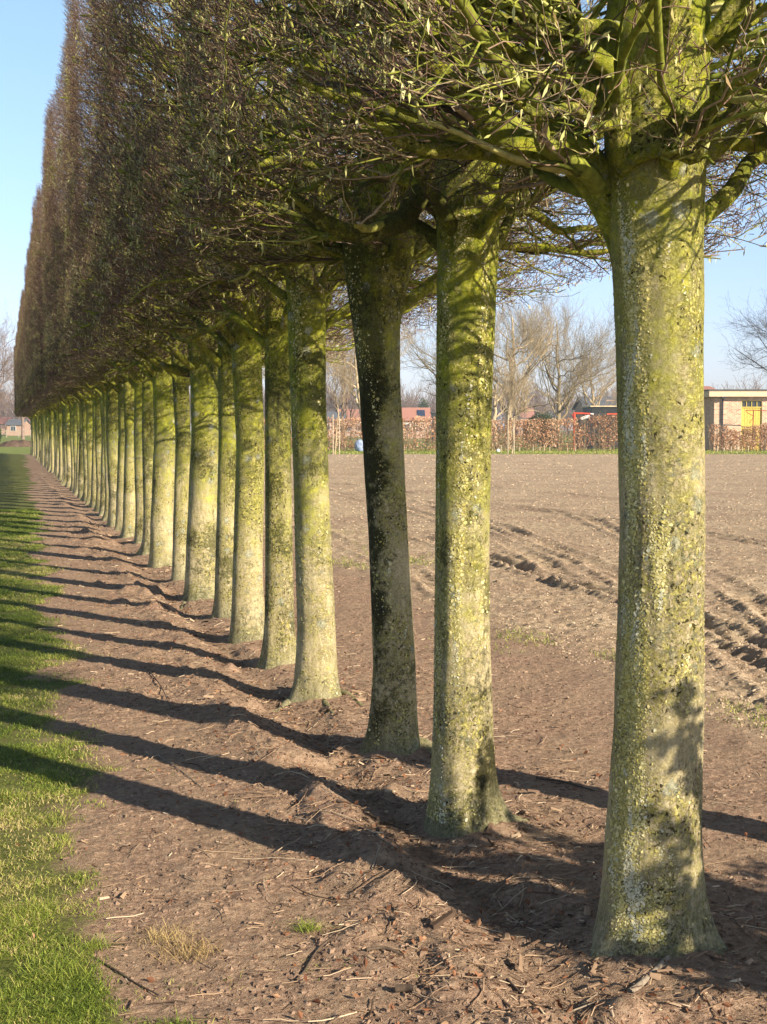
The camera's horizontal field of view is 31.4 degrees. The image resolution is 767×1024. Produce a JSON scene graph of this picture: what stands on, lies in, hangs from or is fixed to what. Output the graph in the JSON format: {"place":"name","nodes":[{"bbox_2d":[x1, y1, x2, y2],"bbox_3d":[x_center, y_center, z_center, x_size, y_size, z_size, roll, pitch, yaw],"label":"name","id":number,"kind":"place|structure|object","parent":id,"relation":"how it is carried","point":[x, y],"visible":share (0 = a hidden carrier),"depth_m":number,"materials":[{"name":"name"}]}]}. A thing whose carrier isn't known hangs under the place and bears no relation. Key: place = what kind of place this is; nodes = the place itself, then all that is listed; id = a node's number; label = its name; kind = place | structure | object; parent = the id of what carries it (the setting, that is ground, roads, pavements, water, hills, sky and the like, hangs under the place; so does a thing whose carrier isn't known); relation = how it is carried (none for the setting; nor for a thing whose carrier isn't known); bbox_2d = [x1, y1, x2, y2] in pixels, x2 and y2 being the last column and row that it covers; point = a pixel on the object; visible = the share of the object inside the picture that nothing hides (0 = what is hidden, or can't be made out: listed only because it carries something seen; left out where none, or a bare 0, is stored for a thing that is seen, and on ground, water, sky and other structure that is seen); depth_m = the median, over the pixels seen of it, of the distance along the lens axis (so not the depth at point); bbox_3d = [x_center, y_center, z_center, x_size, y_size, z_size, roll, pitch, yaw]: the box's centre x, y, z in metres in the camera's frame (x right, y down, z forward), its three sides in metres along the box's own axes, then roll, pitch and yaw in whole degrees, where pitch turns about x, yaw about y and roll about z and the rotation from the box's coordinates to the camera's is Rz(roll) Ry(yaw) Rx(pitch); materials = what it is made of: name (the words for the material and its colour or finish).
{"place":"outdoors","nodes":[
{"label":"outdoors","id":0,"kind":"place"},
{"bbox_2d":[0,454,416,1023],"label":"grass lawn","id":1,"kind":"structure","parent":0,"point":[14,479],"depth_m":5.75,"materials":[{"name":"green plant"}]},
{"bbox_2d":[0,884,84,921],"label":"grass tuft","id":2,"kind":"object","parent":1,"relation":"on","point":[29,909],"visible":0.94,"depth_m":4.22,"materials":[{"name":"green plant"}]},
{"bbox_2d":[0,950,110,994],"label":"grass tuft","id":3,"kind":"object","parent":1,"relation":"on","point":[51,970],"visible":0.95,"depth_m":3.73,"materials":[{"name":"green plant"}]},
{"bbox_2d":[0,430,764,454],"bbox_3d":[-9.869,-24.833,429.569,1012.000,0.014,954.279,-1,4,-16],"label":"grass verge","id":4,"kind":"object","parent":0,"point":[15,450],"depth_m":119.22,"materials":[{"name":"plant"}]},
{"bbox_2d":[0,417,10,434],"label":"house","id":5,"kind":"structure","parent":4,"relation":"on","point":[3,421],"depth_m":289.57,"materials":[{"name":"red brick"}]},
{"bbox_2d":[0,286,22,400],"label":"bare tree","id":6,"kind":"object","parent":4,"relation":"on","point":[5,363],"visible":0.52,"depth_m":148.38,"materials":[{"name":"brown plant"}]},
{"bbox_2d":[0,342,25,438],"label":"bare tree","id":7,"kind":"object","parent":4,"relation":"on","point":[22,423],"visible":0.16,"depth_m":189.12,"materials":[{"name":"brown plant"}]},
{"bbox_2d":[0,440,30,446],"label":"earth heap","id":8,"kind":"object","parent":4,"relation":"on","point":[18,443],"visible":0.65,"depth_m":110.75,"materials":[{"name":"brown soil"}]},
{"bbox_2d":[5,419,30,435],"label":"house","id":9,"kind":"structure","parent":4,"relation":"on","point":[13,426],"depth_m":279.04,"materials":[{"name":"beige brick"}]},
{"bbox_2d":[327,412,345,436],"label":"house","id":10,"kind":"structure","parent":4,"relation":"on","point":[335,415],"depth_m":225.64,"materials":[{"name":"grey paint"}]},
{"bbox_2d":[326,332,357,453],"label":"young tree","id":11,"kind":"object","parent":4,"relation":"on","point":[342,376],"visible":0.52,"depth_m":78.45,"materials":[{"name":"brown plant"}]},
{"bbox_2d":[326,307,358,448],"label":"bare tree","id":12,"kind":"object","parent":4,"relation":"on","point":[346,405],"visible":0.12,"depth_m":96.43,"materials":[{"name":"brown plant"}]},
{"bbox_2d":[264,414,435,450],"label":"beech hedge","id":13,"kind":"object","parent":4,"relation":"on","point":[410,430],"visible":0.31,"depth_m":88.58,"materials":[{"name":"brown plant"}]},
{"bbox_2d":[339,409,360,436],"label":"house","id":14,"kind":"structure","parent":4,"relation":"on","point":[356,411],"depth_m":239.18,"materials":[{"name":"pink paint"}]},
{"bbox_2d":[326,308,435,432],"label":"bare tree","id":15,"kind":"object","parent":4,"relation":"on","point":[357,382],"visible":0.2,"depth_m":90.36,"materials":[{"name":"brown plant"}]},
{"bbox_2d":[0,374,766,434],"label":"distant woodland","id":16,"kind":"object","parent":4,"relation":"on","point":[408,403],"visible":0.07,"depth_m":299.39,"materials":[{"name":"brown plant"}]},
{"bbox_2d":[402,408,430,438],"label":"house","id":17,"kind":"structure","parent":4,"relation":"on","point":[409,413],"depth_m":200.26,"materials":[{"name":"pink paint"}]},
{"bbox_2d":[400,296,539,395],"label":"bare tree","id":18,"kind":"object","parent":4,"relation":"on","point":[428,362],"visible":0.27,"depth_m":104.55,"materials":[{"name":"brown plant"}]},
{"bbox_2d":[491,354,521,449],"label":"bare tree","id":19,"kind":"object","parent":4,"relation":"on","point":[495,402],"visible":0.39,"depth_m":92.51,"materials":[{"name":"brown plant"}]},
{"bbox_2d":[431,283,585,448],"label":"bare tree","id":20,"kind":"object","parent":4,"relation":"on","point":[511,354],"visible":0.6,"depth_m":93.20,"materials":[{"name":"brown plant"}]},
{"bbox_2d":[495,340,535,453],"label":"young tree","id":21,"kind":"object","parent":4,"relation":"on","point":[515,384],"visible":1,"depth_m":79.49,"materials":[{"name":"brown plant"}]},
{"bbox_2d":[264,448,766,453],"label":"verge tufts","id":22,"kind":"object","parent":4,"relation":"on","point":[554,451],"visible":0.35,"depth_m":83.93,"materials":[{"name":"green plant"}]},
{"bbox_2d":[491,413,578,450],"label":"beech hedge","id":23,"kind":"object","parent":4,"relation":"on","point":[527,442],"visible":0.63,"depth_m":88.61,"materials":[{"name":"brown plant"}]},
{"bbox_2d":[528,411,555,446],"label":"evergreen shrub","id":24,"kind":"object","parent":4,"relation":"on","point":[546,416],"visible":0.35,"depth_m":111.13,"materials":[{"name":"green plant"}]},
{"bbox_2d":[493,272,616,448],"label":"bare tree","id":25,"kind":"object","parent":4,"relation":"on","point":[568,395],"visible":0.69,"depth_m":97.81,"materials":[{"name":"grey plant"}]},
{"bbox_2d":[529,307,616,405],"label":"bare tree","id":26,"kind":"object","parent":4,"relation":"on","point":[606,388],"visible":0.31,"depth_m":111.22,"materials":[{"name":"brown plant"}]},
{"bbox_2d":[577,415,595,448],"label":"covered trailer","id":27,"kind":"object","parent":4,"relation":"on","point":[590,432],"visible":0.32,"depth_m":96.04,"materials":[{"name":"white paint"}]},
{"bbox_2d":[572,397,616,438],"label":"house","id":28,"kind":"structure","parent":4,"relation":"on","point":[577,406],"depth_m":142.49,"materials":[{"name":"grey brick"}]},
{"bbox_2d":[576,413,617,450],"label":"beech hedge","id":29,"kind":"object","parent":4,"relation":"on","point":[602,439],"visible":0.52,"depth_m":88.60,"materials":[{"name":"brown plant"}]},
{"bbox_2d":[581,406,617,446],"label":"dark barn","id":30,"kind":"structure","parent":4,"relation":"on","point":[597,410],"depth_m":107.55,"materials":[{"name":"wood"}]},
{"bbox_2d":[705,421,739,451],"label":"beech hedge","id":31,"kind":"object","parent":4,"relation":"on","point":[731,440],"visible":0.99,"depth_m":87.65,"materials":[{"name":"brown plant"}]},
{"bbox_2d":[704,389,766,450],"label":"brick shed","id":32,"kind":"structure","parent":4,"relation":"on","point":[726,407],"depth_m":91.61,"materials":[{"name":"brick"}]},
{"bbox_2d":[742,408,760,449],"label":"door","id":33,"kind":"structure","parent":32,"relation":"in","point":[746,418],"depth_m":91.72,"materials":[{"name":"yellow paint"}]},
{"bbox_2d":[713,291,766,388],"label":"bare tree","id":34,"kind":"object","parent":4,"relation":"on","point":[757,333],"visible":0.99,"depth_m":101.73,"materials":[{"name":"brown plant"}]},
{"bbox_2d":[738,422,766,450],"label":"beech hedge","id":35,"kind":"object","parent":4,"relation":"on","point":[748,440],"visible":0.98,"depth_m":87.61,"materials":[{"name":"brown plant"}]},
{"bbox_2d":[0,0,766,430],"label":"sky","id":36,"kind":"structure","parent":0,"point":[31,31],"materials":[{"name":"blue"}]},
{"bbox_2d":[20,454,766,1023],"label":"bare soil strip","id":37,"kind":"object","parent":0,"point":[52,496],"visible":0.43,"depth_m":5.15,"materials":[{"name":"brown soil"}]},
{"bbox_2d":[13,346,31,455],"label":"hornbeam tree","id":38,"kind":"object","parent":37,"relation":"on","point":[15,412],"visible":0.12,"depth_m":74.53,"materials":[{"name":"brown plant"}]},
{"bbox_2d":[16,333,38,459],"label":"hornbeam tree","id":39,"kind":"object","parent":37,"relation":"on","point":[36,416],"visible":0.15,"depth_m":65.12,"materials":[{"name":"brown plant"}]},
{"bbox_2d":[16,322,40,461],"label":"hornbeam tree","id":40,"kind":"object","parent":37,"relation":"on","point":[19,400],"visible":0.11,"depth_m":60.67,"materials":[{"name":"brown plant"}]},
{"bbox_2d":[18,311,43,465],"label":"hornbeam tree","id":41,"kind":"object","parent":37,"relation":"on","point":[42,464],"visible":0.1,"depth_m":55.08,"materials":[{"name":"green plant"}]},
{"bbox_2d":[19,307,45,466],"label":"hornbeam tree","id":42,"kind":"object","parent":37,"relation":"on","point":[20,392],"visible":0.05,"depth_m":52.79,"materials":[{"name":"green plant"}]},
{"bbox_2d":[19,295,48,470],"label":"hornbeam tree","id":43,"kind":"object","parent":37,"relation":"on","point":[21,362],"visible":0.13,"depth_m":48.02,"materials":[{"name":"brown plant"}]},
{"bbox_2d":[20,300,47,467],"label":"hornbeam tree","id":44,"kind":"object","parent":37,"relation":"on","point":[45,425],"visible":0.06,"depth_m":51.63,"materials":[{"name":"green plant"}]},
{"bbox_2d":[20,289,50,471],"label":"hornbeam tree","id":45,"kind":"object","parent":37,"relation":"on","point":[49,467],"visible":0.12,"depth_m":47.32,"materials":[{"name":"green plant"}]},
{"bbox_2d":[21,290,53,472],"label":"hornbeam tree","id":46,"kind":"object","parent":37,"relation":"on","point":[51,436],"visible":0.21,"depth_m":46.23,"materials":[{"name":"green plant"}]},
{"bbox_2d":[24,298,54,472],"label":"hornbeam tree","id":47,"kind":"object","parent":37,"relation":"on","point":[53,415],"visible":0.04,"depth_m":45.10,"materials":[{"name":"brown plant"}]},
{"bbox_2d":[24,300,56,474],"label":"hornbeam tree","id":48,"kind":"object","parent":37,"relation":"on","point":[55,433],"visible":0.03,"depth_m":43.94,"materials":[{"name":"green plant"}]},
{"bbox_2d":[23,284,58,475],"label":"hornbeam tree","id":49,"kind":"object","parent":37,"relation":"on","point":[57,454],"visible":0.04,"depth_m":42.84,"materials":[{"name":"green plant"}]},
{"bbox_2d":[23,263,61,480],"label":"hornbeam tree","id":50,"kind":"object","parent":37,"relation":"on","point":[58,407],"visible":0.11,"depth_m":39.30,"materials":[{"name":"brown plant"}]},
{"bbox_2d":[25,248,63,483],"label":"hornbeam tree","id":51,"kind":"object","parent":37,"relation":"on","point":[51,400],"visible":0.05,"depth_m":37.25,"materials":[{"name":"brown plant"}]},
{"bbox_2d":[24,249,66,484],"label":"hornbeam tree","id":52,"kind":"object","parent":37,"relation":"on","point":[64,436],"visible":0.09,"depth_m":36.07,"materials":[{"name":"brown plant"}]},
{"bbox_2d":[27,241,70,486],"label":"hornbeam tree","id":53,"kind":"object","parent":37,"relation":"on","point":[67,435],"visible":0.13,"depth_m":34.87,"materials":[{"name":"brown plant"}]},
{"bbox_2d":[27,235,70,488],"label":"hornbeam tree","id":54,"kind":"object","parent":37,"relation":"on","point":[67,403],"visible":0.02,"depth_m":33.51,"materials":[{"name":"brown plant"}]},
{"bbox_2d":[27,224,73,490],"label":"hornbeam tree","id":55,"kind":"object","parent":37,"relation":"on","point":[71,412],"visible":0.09,"depth_m":32.56,"materials":[{"name":"brown plant"}]},
{"bbox_2d":[32,223,76,492],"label":"hornbeam tree","id":56,"kind":"object","parent":37,"relation":"on","point":[74,431],"visible":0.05,"depth_m":31.58,"materials":[{"name":"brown plant"}]},
{"bbox_2d":[31,205,78,494],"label":"hornbeam tree","id":57,"kind":"object","parent":37,"relation":"on","point":[77,420],"visible":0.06,"depth_m":30.43,"materials":[{"name":"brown plant"}]},
{"bbox_2d":[29,195,83,498],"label":"hornbeam tree","id":58,"kind":"object","parent":37,"relation":"on","point":[80,469],"visible":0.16,"depth_m":29.26,"materials":[{"name":"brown plant"}]},
{"bbox_2d":[35,189,86,500],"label":"hornbeam tree","id":59,"kind":"object","parent":37,"relation":"on","point":[84,497],"visible":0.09,"depth_m":28.06,"materials":[{"name":"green plant"}]},
{"bbox_2d":[33,183,92,504],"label":"hornbeam tree","id":60,"kind":"object","parent":37,"relation":"on","point":[88,401],"visible":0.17,"depth_m":26.68,"materials":[{"name":"brown plant"}]},
{"bbox_2d":[40,176,95,507],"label":"hornbeam tree","id":61,"kind":"object","parent":37,"relation":"on","point":[93,479],"visible":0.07,"depth_m":25.83,"materials":[{"name":"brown plant"}]},
{"bbox_2d":[40,140,104,515],"bbox_3d":[-4.604,-3.019,23.461,2.534,6.399,1.700,-1,4,-16],"label":"hornbeam tree","id":62,"kind":"object","parent":37,"relation":"on","point":[102,484],"visible":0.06,"depth_m":23.47,"materials":[{"name":"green plant"}]},
{"bbox_2d":[39,152,106,511],"bbox_3d":[-4.889,-3.139,24.670,2.569,6.485,1.712,-1,4,-16],"label":"hornbeam tree","id":63,"kind":"object","parent":37,"relation":"on","point":[98,433],"visible":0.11,"depth_m":24.60,"materials":[{"name":"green plant"}]},
{"bbox_2d":[37,122,108,520],"bbox_3d":[-4.282,-2.956,22.296,2.650,6.406,1.700,-1,4,-16],"label":"hornbeam tree","id":64,"kind":"object","parent":37,"relation":"on","point":[105,514],"visible":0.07,"depth_m":22.29,"materials":[{"name":"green plant"}]},
{"bbox_2d":[40,100,142,526],"bbox_3d":[-3.927,-2.875,20.958,2.671,6.428,1.719,-1,4,-16],"label":"hornbeam tree","id":65,"kind":"object","parent":37,"relation":"on","point":[112,423],"visible":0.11,"depth_m":20.88,"materials":[{"name":"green plant"}]},
{"bbox_2d":[56,925,129,959],"bbox_3d":[-0.830,1.242,3.938,0.278,0.057,0.313,-1,4,-16],"label":"grass tuft","id":66,"kind":"object","parent":37,"relation":"on","point":[97,944],"visible":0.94,"depth_m":3.94,"materials":[{"name":"green plant"}]},
{"bbox_2d":[42,90,189,530],"bbox_3d":[-3.578,-2.721,19.677,2.636,6.233,1.719,-1,4,-16],"label":"hornbeam tree","id":67,"kind":"object","parent":37,"relation":"on","point":[116,387],"visible":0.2,"depth_m":19.52,"materials":[{"name":"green plant"}]},
{"bbox_2d":[48,73,189,537],"bbox_3d":[-3.255,-2.654,18.636,2.478,6.249,1.703,-1,4,-16],"label":"hornbeam tree","id":68,"kind":"object","parent":37,"relation":"on","point":[128,528],"visible":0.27,"depth_m":18.57,"materials":[{"name":"green plant"}]},
{"bbox_2d":[86,954,158,995],"bbox_3d":[-0.718,1.268,3.749,0.008,0.012,0.370,-3,5,-43],"label":"stick","id":69,"kind":"object","parent":37,"relation":"on","point":[120,973],"visible":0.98,"depth_m":3.74,"materials":[{"name":"brown wood"}]},
{"bbox_2d":[54,41,261,543],"bbox_3d":[-2.912,-2.644,17.535,2.611,6.365,1.719,-1,4,-16],"label":"hornbeam tree","id":70,"kind":"object","parent":37,"relation":"on","point":[135,383],"visible":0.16,"depth_m":17.51,"materials":[{"name":"green plant"}]},
{"bbox_2d":[59,16,266,556],"bbox_3d":[-2.546,-2.463,16.072,2.428,6.189,1.703,-1,4,-16],"label":"hornbeam tree","id":71,"kind":"object","parent":37,"relation":"on","point":[147,428],"visible":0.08,"depth_m":16.05,"materials":[{"name":"green plant"}]},
{"bbox_2d":[134,913,208,950],"bbox_3d":[-0.619,1.236,4.029,0.258,0.055,0.348,-1,4,-16],"label":"grass tuft","id":72,"kind":"object","parent":37,"relation":"on","point":[162,934],"visible":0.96,"depth_m":4.02,"materials":[{"name":"plant"}]},
{"bbox_2d":[60,0,295,567],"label":"hornbeam tree","id":73,"kind":"object","parent":37,"relation":"on","point":[161,526],"visible":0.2,"depth_m":14.69,"materials":[{"name":"green plant"}]},
{"bbox_2d":[132,928,233,965],"bbox_3d":[-0.582,1.241,3.898,0.328,0.060,0.334,0,4,4],"label":"grass tuft","id":74,"kind":"object","parent":37,"relation":"on","point":[188,948],"visible":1,"depth_m":3.90,"materials":[{"name":"plant"}]},
{"bbox_2d":[64,0,339,580],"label":"hornbeam tree","id":75,"kind":"object","parent":37,"relation":"on","point":[181,399],"visible":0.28,"depth_m":13.15,"materials":[{"name":"green plant"}]},
{"bbox_2d":[78,0,362,608],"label":"hornbeam tree","id":76,"kind":"object","parent":37,"relation":"on","point":[201,538],"visible":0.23,"depth_m":11.86,"materials":[{"name":"green plant"}]},
{"bbox_2d":[82,0,426,618],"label":"hornbeam tree","id":77,"kind":"object","parent":37,"relation":"on","point":[219,365],"visible":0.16,"depth_m":10.62,"materials":[{"name":"green plant"}]},
{"bbox_2d":[87,0,436,643],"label":"hornbeam tree","id":78,"kind":"object","parent":37,"relation":"on","point":[243,349],"visible":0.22,"depth_m":9.53,"materials":[{"name":"green plant"}]},
{"bbox_2d":[268,932,339,987],"bbox_3d":[-0.205,1.257,3.833,0.054,0.024,0.392,2,4,26],"label":"stick","id":79,"kind":"object","parent":37,"relation":"on","point":[299,976],"visible":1,"depth_m":3.76,"materials":[{"name":"brown wood"}]},
{"bbox_2d":[275,913,341,933],"bbox_3d":[-0.208,1.233,4.061,0.247,0.052,0.225,3,5,43],"label":"grass tuft","id":80,"kind":"object","parent":37,"relation":"on","point":[308,927],"visible":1,"depth_m":4.08,"materials":[{"name":"green plant"}]},
{"bbox_2d":[87,0,544,669],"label":"hornbeam tree","id":81,"kind":"object","parent":37,"relation":"on","point":[279,634],"visible":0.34,"depth_m":8.44,"materials":[{"name":"green plant"}]},
{"bbox_2d":[116,0,609,713],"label":"hornbeam tree","id":82,"kind":"object","parent":37,"relation":"on","point":[306,296],"visible":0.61,"depth_m":7.42,"materials":[{"name":"green plant"}]},
{"bbox_2d":[336,799,390,828],"bbox_3d":[-0.078,1.163,5.252,0.262,0.075,0.014,3,4,38],"label":"stick","id":83,"kind":"object","parent":37,"relation":"on","point":[363,810],"visible":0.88,"depth_m":5.23,"materials":[{"name":"brown wood"}]},
{"bbox_2d":[366,946,404,956],"bbox_3d":[0.006,1.247,3.880,0.114,0.023,0.032,0,4,7],"label":"stick","id":84,"kind":"object","parent":37,"relation":"on","point":[381,947],"visible":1,"depth_m":3.88,"materials":[{"name":"brown wood"}]},
{"bbox_2d":[13,514,766,1023],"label":"dead leaves","id":85,"kind":"object","parent":37,"relation":"on","point":[475,984],"visible":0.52,"depth_m":4.61,"materials":[{"name":"brown plant"}]},
{"bbox_2d":[16,521,766,1023],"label":"wood chips","id":86,"kind":"object","parent":37,"relation":"on","point":[470,865],"visible":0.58,"depth_m":5.08,"materials":[{"name":"brown wood"}]},
{"bbox_2d":[26,529,766,1023],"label":"soil crumbs","id":87,"kind":"object","parent":37,"relation":"on","point":[486,971],"visible":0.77,"depth_m":4.42,"materials":[{"name":"brown soil"}]},
{"bbox_2d":[31,523,766,1023],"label":"prunings","id":88,"kind":"object","parent":37,"relation":"on","point":[549,879],"visible":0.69,"depth_m":4.69,"materials":[{"name":"brown wood"}]},
{"bbox_2d":[395,984,416,991],"bbox_3d":[0.059,1.257,3.605,0.059,0.027,0.026,1,4,17],"label":"stick","id":89,"kind":"object","parent":37,"relation":"on","point":[404,987],"visible":1,"depth_m":3.60,"materials":[{"name":"beige wood"}]},
{"bbox_2d":[120,559,766,1012],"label":"bark litter","id":90,"kind":"object","parent":37,"relation":"on","point":[440,921],"visible":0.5,"depth_m":4.86,"materials":[{"name":"brown wood"}]},
{"bbox_2d":[150,0,765,755],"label":"hornbeam tree","id":91,"kind":"object","parent":37,"relation":"on","point":[380,298],"visible":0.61,"depth_m":6.16,"materials":[{"name":"black plant"}]},
{"bbox_2d":[165,0,766,837],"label":"hornbeam tree","id":92,"kind":"object","parent":37,"relation":"on","point":[465,796],"visible":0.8,"depth_m":4.99,"materials":[{"name":"green plant"}]},
{"bbox_2d":[265,0,766,957],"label":"hornbeam tree","id":93,"kind":"object","parent":37,"relation":"on","point":[637,76],"visible":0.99,"depth_m":3.80,"materials":[{"name":"green plant"}]},
{"bbox_2d":[506,978,551,1021],"bbox_3d":[0.395,1.282,3.585,0.042,0.018,0.287,-1,4,-18],"label":"stick","id":94,"kind":"object","parent":37,"relation":"on","point":[520,992],"visible":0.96,"depth_m":3.59,"materials":[{"name":"brown wood"}]},
{"bbox_2d":[536,776,594,791],"bbox_3d":[0.765,1.139,5.727,0.290,0.017,0.024,3,5,40],"label":"stick","id":95,"kind":"object","parent":37,"relation":"on","point":[550,779],"visible":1,"depth_m":5.75,"materials":[{"name":"brown wood"}]},
{"bbox_2d":[627,955,670,994],"bbox_3d":[0.730,1.268,3.740,0.022,0.045,0.222,3,5,39],"label":"stick","id":96,"kind":"object","parent":37,"relation":"on","point":[644,980],"visible":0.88,"depth_m":3.71,"materials":[{"name":"beige wood"}]},
{"bbox_2d":[174,451,766,738],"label":"ploughed field","id":97,"kind":"structure","parent":0,"point":[555,561],"depth_m":16.87,"materials":[{"name":"brown soil"}]},
{"bbox_2d":[332,529,766,730],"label":"field weeds","id":98,"kind":"object","parent":97,"relation":"on","point":[726,701],"visible":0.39,"depth_m":9.55,"materials":[{"name":"green plant"}]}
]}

